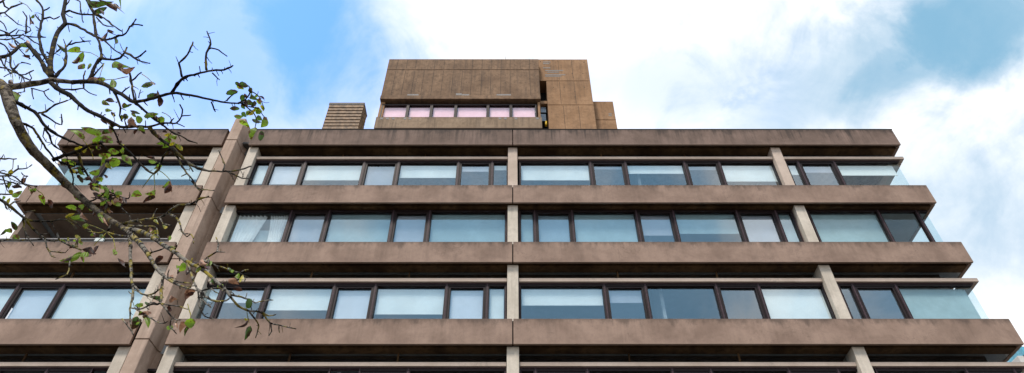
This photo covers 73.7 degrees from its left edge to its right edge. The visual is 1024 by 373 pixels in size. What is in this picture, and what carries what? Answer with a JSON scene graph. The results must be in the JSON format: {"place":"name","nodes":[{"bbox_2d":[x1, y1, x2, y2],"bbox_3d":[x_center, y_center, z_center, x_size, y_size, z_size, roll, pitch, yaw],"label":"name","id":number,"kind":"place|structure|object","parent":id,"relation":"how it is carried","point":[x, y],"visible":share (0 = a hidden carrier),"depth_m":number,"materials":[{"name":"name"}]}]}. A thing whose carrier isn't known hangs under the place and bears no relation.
{"place":"outdoors","nodes":[
{"label":"outdoors","id":0,"kind":"place"},
{"bbox_2d":[0,52,1023,372],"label":"office building","id":1,"kind":"structure","parent":0,"point":[494,216],"depth_m":26.34,"materials":[{"name":"concrete"}]},
{"bbox_2d":[0,284,18,313],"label":"window","id":2,"kind":"structure","parent":1,"relation":"in","point":[5,294],"depth_m":25.31,"materials":[{"name":"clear glass"}]},
{"bbox_2d":[0,368,47,372],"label":"window","id":3,"kind":"structure","parent":1,"relation":"in","point":[1,370],"depth_m":22.88,"materials":[{"name":"brown metal"}]},
{"bbox_2d":[0,284,63,318],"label":"window","id":4,"kind":"structure","parent":1,"relation":"in","point":[31,304],"depth_m":25.02,"materials":[{"name":"clear glass"}]},
{"bbox_2d":[46,368,94,372],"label":"window","id":5,"kind":"structure","parent":1,"relation":"in","point":[48,370],"depth_m":22.87,"materials":[{"name":"brown metal"}]},
{"bbox_2d":[58,161,101,184],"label":"window","id":6,"kind":"structure","parent":1,"relation":"in","point":[68,175],"depth_m":30.01,"materials":[{"name":"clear glass"}]},
{"bbox_2d":[45,284,147,318],"bbox_3d":[-15.013,4.370,24.813,3.290,1.930,0.201,0,-45,0],"label":"window","id":7,"kind":"structure","parent":1,"relation":"in","point":[76,303],"depth_m":25.05,"materials":[{"name":"blue glass"}]},
{"bbox_2d":[92,161,137,184],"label":"window","id":8,"kind":"structure","parent":1,"relation":"in","point":[116,175],"depth_m":29.87,"materials":[{"name":"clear glass"}]},
{"bbox_2d":[125,161,205,184],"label":"window","id":9,"kind":"structure","parent":1,"relation":"in","point":[172,172],"depth_m":30.01,"materials":[{"name":"clear glass"}]},
{"bbox_2d":[147,368,208,372],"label":"window","id":10,"kind":"structure","parent":1,"relation":"in","point":[149,370],"depth_m":22.88,"materials":[{"name":"brown metal"}]},
{"bbox_2d":[204,284,223,318],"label":"window","id":11,"kind":"structure","parent":1,"relation":"in","point":[211,293],"depth_m":25.28,"materials":[{"name":"clear glass"}]},
{"bbox_2d":[208,368,255,372],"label":"window","id":12,"kind":"structure","parent":1,"relation":"in","point":[210,370],"depth_m":22.86,"materials":[{"name":"brown metal"}]},
{"bbox_2d":[211,284,269,318],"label":"window","id":13,"kind":"structure","parent":1,"relation":"in","point":[257,296],"depth_m":25.24,"materials":[{"name":"clear glass"}]},
{"bbox_2d":[247,161,271,184],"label":"window","id":14,"kind":"structure","parent":1,"relation":"in","point":[261,173],"depth_m":29.92,"materials":[{"name":"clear glass"}]},
{"bbox_2d":[236,210,291,241],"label":"window","id":15,"kind":"structure","parent":1,"relation":"in","point":[289,212],"depth_m":28.12,"materials":[{"name":"brown metal"}]},
{"bbox_2d":[263,161,305,184],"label":"window","id":16,"kind":"structure","parent":1,"relation":"in","point":[281,175],"depth_m":29.92,"materials":[{"name":"blue glass"}]},
{"bbox_2d":[255,368,330,372],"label":"window","id":17,"kind":"structure","parent":1,"relation":"in","point":[257,370],"depth_m":22.88,"materials":[{"name":"brown metal"}]},
{"bbox_2d":[259,284,334,318],"bbox_3d":[-7.806,4.370,24.813,2.433,1.930,0.201,0,-45,0],"label":"window","id":18,"kind":"structure","parent":1,"relation":"in","point":[283,299],"depth_m":25.18,"materials":[{"name":"blue glass"}]},
{"bbox_2d":[282,210,329,241],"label":"window","id":19,"kind":"structure","parent":1,"relation":"in","point":[305,228],"depth_m":27.69,"materials":[{"name":"blue glass"}]},
{"bbox_2d":[298,161,364,184],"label":"window","id":20,"kind":"structure","parent":1,"relation":"in","point":[313,173],"depth_m":30.01,"materials":[{"name":"blue glass"}]},
{"bbox_2d":[327,284,375,318],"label":"window","id":21,"kind":"structure","parent":1,"relation":"in","point":[350,304],"depth_m":25.02,"materials":[{"name":"blue glass"}]},
{"bbox_2d":[322,210,393,241],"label":"window","id":22,"kind":"structure","parent":1,"relation":"in","point":[343,228],"depth_m":27.72,"materials":[{"name":"blue glass"}]},
{"bbox_2d":[360,161,398,184],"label":"window","id":23,"kind":"structure","parent":1,"relation":"in","point":[375,175],"depth_m":29.92,"materials":[{"name":"blue glass"}]},
{"bbox_2d":[359,369,408,372],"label":"window","id":24,"kind":"structure","parent":1,"relation":"in","point":[360,370],"depth_m":22.86,"materials":[{"name":"brown glass"}]},
{"bbox_2d":[380,104,407,116],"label":"window","id":25,"kind":"structure","parent":1,"relation":"in","point":[388,112],"depth_m":39.06,"materials":[{"name":"pink glass"}]},
{"bbox_2d":[370,284,446,318],"bbox_3d":[-3.741,4.370,24.813,2.643,1.930,0.201,0,-45,0],"label":"window","id":26,"kind":"structure","parent":1,"relation":"in","point":[389,301],"depth_m":25.12,"materials":[{"name":"blue glass"}]},
{"bbox_2d":[389,210,429,241],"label":"window","id":27,"kind":"structure","parent":1,"relation":"in","point":[408,228],"depth_m":27.69,"materials":[{"name":"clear glass"}]},
{"bbox_2d":[406,104,431,116],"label":"window","id":28,"kind":"structure","parent":1,"relation":"in","point":[414,112],"depth_m":39.06,"materials":[{"name":"pink glass"}]},
{"bbox_2d":[395,161,458,184],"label":"window","id":29,"kind":"structure","parent":1,"relation":"in","point":[406,171],"depth_m":30.10,"materials":[{"name":"clear glass"}]},
{"bbox_2d":[430,104,455,116],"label":"window","id":30,"kind":"structure","parent":1,"relation":"in","point":[437,112],"depth_m":39.06,"materials":[{"name":"pink glass"}]},
{"bbox_2d":[408,368,505,372],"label":"window","id":31,"kind":"structure","parent":1,"relation":"in","point":[410,370],"depth_m":22.88,"materials":[{"name":"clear glass"}]},
{"bbox_2d":[444,284,486,318],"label":"window","id":32,"kind":"structure","parent":1,"relation":"in","point":[464,304],"depth_m":25.02,"materials":[{"name":"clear glass"}]},
{"bbox_2d":[427,210,506,241],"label":"window","id":33,"kind":"structure","parent":1,"relation":"in","point":[444,228],"depth_m":27.73,"materials":[{"name":"blue glass"}]},
{"bbox_2d":[455,104,487,116],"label":"window","id":34,"kind":"structure","parent":1,"relation":"in","point":[462,112],"depth_m":39.06,"materials":[{"name":"pink glass"}]},
{"bbox_2d":[457,161,491,184],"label":"window","id":35,"kind":"structure","parent":1,"relation":"in","point":[461,163],"depth_m":30.15,"materials":[{"name":"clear glass"}]},
{"bbox_2d":[486,284,505,318],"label":"window","id":36,"kind":"structure","parent":1,"relation":"in","point":[497,308],"depth_m":25.02,"materials":[{"name":"clear glass"}]},
{"bbox_2d":[488,104,510,116],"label":"window","id":37,"kind":"structure","parent":1,"relation":"in","point":[494,112],"depth_m":39.06,"materials":[{"name":"pink glass"}]},
{"bbox_2d":[492,161,507,184],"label":"window","id":38,"kind":"structure","parent":1,"relation":"in","point":[493,162],"depth_m":30.19,"materials":[{"name":"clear glass"}]},
{"bbox_2d":[511,104,536,116],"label":"window","id":39,"kind":"structure","parent":1,"relation":"in","point":[517,112],"depth_m":39.06,"materials":[{"name":"pink glass"}]},
{"bbox_2d":[519,210,534,241],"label":"window","id":40,"kind":"structure","parent":1,"relation":"in","point":[528,230],"depth_m":27.69,"materials":[{"name":"blue glass"}]},
{"bbox_2d":[520,369,535,372],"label":"window","id":41,"kind":"structure","parent":1,"relation":"in","point":[521,370],"depth_m":22.88,"materials":[{"name":"brown glass"}]},
{"bbox_2d":[534,210,573,241],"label":"window","id":42,"kind":"structure","parent":1,"relation":"in","point":[549,228],"depth_m":27.68,"materials":[{"name":"blue glass"}]},
{"bbox_2d":[519,161,592,184],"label":"window","id":43,"kind":"structure","parent":1,"relation":"in","point":[526,173],"depth_m":30.06,"materials":[{"name":"blue glass"}]},
{"bbox_2d":[535,369,586,372],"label":"window","id":44,"kind":"structure","parent":1,"relation":"in","point":[536,370],"depth_m":22.86,"materials":[{"name":"brown glass"}]},
{"bbox_2d":[519,284,607,318],"bbox_3d":[1.847,4.370,24.813,3.157,1.930,0.201,0,-45,0],"label":"window","id":45,"kind":"structure","parent":1,"relation":"in","point":[530,297],"depth_m":25.24,"materials":[{"name":"blue glass"}]},
{"bbox_2d":[572,210,640,241],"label":"window","id":46,"kind":"structure","parent":1,"relation":"in","point":[586,228],"depth_m":27.69,"materials":[{"name":"blue glass"}]},
{"bbox_2d":[590,161,628,184],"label":"window","id":47,"kind":"structure","parent":1,"relation":"in","point":[592,163],"depth_m":30.19,"materials":[{"name":"brown metal"}]},
{"bbox_2d":[604,284,650,318],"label":"window","id":48,"kind":"structure","parent":1,"relation":"in","point":[611,296],"depth_m":25.24,"materials":[{"name":"brown metal"}]},
{"bbox_2d":[587,368,672,372],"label":"window","id":49,"kind":"structure","parent":1,"relation":"in","point":[588,370],"depth_m":22.88,"materials":[{"name":"brown metal"}]},
{"bbox_2d":[625,161,689,184],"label":"window","id":50,"kind":"structure","parent":1,"relation":"in","point":[630,169],"depth_m":30.19,"materials":[{"name":"blue glass"}]},
{"bbox_2d":[636,210,679,241],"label":"window","id":51,"kind":"structure","parent":1,"relation":"in","point":[648,225],"depth_m":27.77,"materials":[{"name":"blue glass"}]},
{"bbox_2d":[645,284,723,318],"bbox_3d":[6.264,4.352,24.796,2.624,1.930,0.152,0,-45,0],"label":"window","id":52,"kind":"structure","parent":1,"relation":"in","point":[647,286],"depth_m":25.39,"materials":[{"name":"black metal"}]},
{"bbox_2d":[672,368,710,372],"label":"window","id":53,"kind":"structure","parent":1,"relation":"in","point":[673,370],"depth_m":22.86,"materials":[{"name":"black metal"}]},
{"bbox_2d":[684,161,725,184],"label":"window","id":54,"kind":"structure","parent":1,"relation":"in","point":[687,163],"depth_m":30.19,"materials":[{"name":"black metal"}]},
{"bbox_2d":[673,210,745,241],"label":"window","id":55,"kind":"structure","parent":1,"relation":"in","point":[685,224],"depth_m":27.84,"materials":[{"name":"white glass"}]},
{"bbox_2d":[715,284,768,318],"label":"window","id":56,"kind":"structure","parent":1,"relation":"in","point":[755,287],"depth_m":25.24,"materials":[{"name":"black metal"}]},
{"bbox_2d":[711,369,788,372],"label":"window","id":57,"kind":"structure","parent":1,"relation":"in","point":[712,370],"depth_m":22.88,"materials":[{"name":"black metal"}]},
{"bbox_2d":[719,161,781,184],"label":"window","id":58,"kind":"structure","parent":1,"relation":"in","point":[730,173],"depth_m":30.01,"materials":[{"name":"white glass"}]},
{"bbox_2d":[736,210,786,241],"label":"window","id":59,"kind":"structure","parent":1,"relation":"in","point":[754,228],"depth_m":27.69,"materials":[{"name":"white glass"}]},
{"bbox_2d":[775,210,803,241],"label":"window","id":60,"kind":"structure","parent":1,"relation":"in","point":[787,227],"depth_m":27.66,"materials":[{"name":"white glass"}]},
{"bbox_2d":[785,161,807,184],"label":"window","id":61,"kind":"structure","parent":1,"relation":"in","point":[792,169],"depth_m":30.01,"materials":[{"name":"black metal"}]},
{"bbox_2d":[758,284,835,318],"bbox_3d":[10.377,4.370,24.813,2.433,1.930,0.201,0,-45,0],"label":"window","id":62,"kind":"structure","parent":1,"relation":"in","point":[779,303],"depth_m":25.05,"materials":[{"name":"white glass"}]},
{"bbox_2d":[788,368,838,372],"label":"window","id":63,"kind":"structure","parent":1,"relation":"in","point":[790,370],"depth_m":22.86,"materials":[{"name":"black metal"}]},
{"bbox_2d":[798,161,844,184],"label":"window","id":64,"kind":"structure","parent":1,"relation":"in","point":[805,170],"depth_m":30.15,"materials":[{"name":"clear glass"}]},
{"bbox_2d":[838,369,856,372],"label":"window","id":65,"kind":"structure","parent":1,"relation":"in","point":[839,370],"depth_m":22.88,"materials":[{"name":"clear glass"}]},
{"bbox_2d":[806,210,893,241],"bbox_3d":[13.610,1.798,27.431,2.904,2.190,0.201,0,-45,0],"label":"window","id":66,"kind":"structure","parent":1,"relation":"in","point":[827,228],"depth_m":27.69,"materials":[{"name":"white glass"}]},
{"bbox_2d":[837,284,866,318],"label":"window","id":67,"kind":"structure","parent":1,"relation":"in","point":[840,286],"depth_m":24.98,"materials":[{"name":"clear glass"}]},
{"bbox_2d":[834,161,897,184],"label":"window","id":68,"kind":"structure","parent":1,"relation":"in","point":[843,170],"depth_m":30.15,"materials":[{"name":"white glass"}]},
{"bbox_2d":[852,284,911,318],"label":"window","id":69,"kind":"structure","parent":1,"relation":"in","point":[856,287],"depth_m":25.19,"materials":[{"name":"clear glass"}]},
{"bbox_2d":[878,210,933,241],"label":"window","id":70,"kind":"structure","parent":1,"relation":"in","point":[914,212],"depth_m":27.95,"materials":[{"name":"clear glass"}]},
{"bbox_2d":[874,369,966,372],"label":"window","id":71,"kind":"structure","parent":1,"relation":"in","point":[875,370],"depth_m":22.88,"materials":[{"name":"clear glass"}]},
{"bbox_2d":[916,210,935,241],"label":"window","id":72,"kind":"structure","parent":1,"relation":"in","point":[919,212],"depth_m":27.92,"materials":[{"name":"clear glass"}]},
{"bbox_2d":[895,284,980,318],"bbox_3d":[15.681,4.370,24.813,2.835,1.930,0.201,0,-45,0],"label":"window","id":73,"kind":"structure","parent":1,"relation":"in","point":[920,303],"depth_m":25.05,"materials":[{"name":"blue glass"}]},
{"bbox_2d":[966,369,1015,372],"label":"window","id":74,"kind":"structure","parent":1,"relation":"in","point":[968,370],"depth_m":22.86,"materials":[{"name":"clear glass"}]},
{"bbox_2d":[0,0,1023,346],"label":"sky","id":75,"kind":"structure","parent":0,"point":[946,77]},
{"bbox_2d":[1007,347,1023,361],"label":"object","id":76,"kind":"structure","parent":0,"point":[1018,356],"depth_m":36.64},
{"label":"ground","id":77,"kind":"structure","parent":0,"visible":0},
{"bbox_2d":[0,0,295,339],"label":"tree","id":78,"kind":"object","parent":77,"relation":"on","point":[9,98],"visible":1,"depth_m":8.25,"materials":[{"name":"green plant"}]}
]}

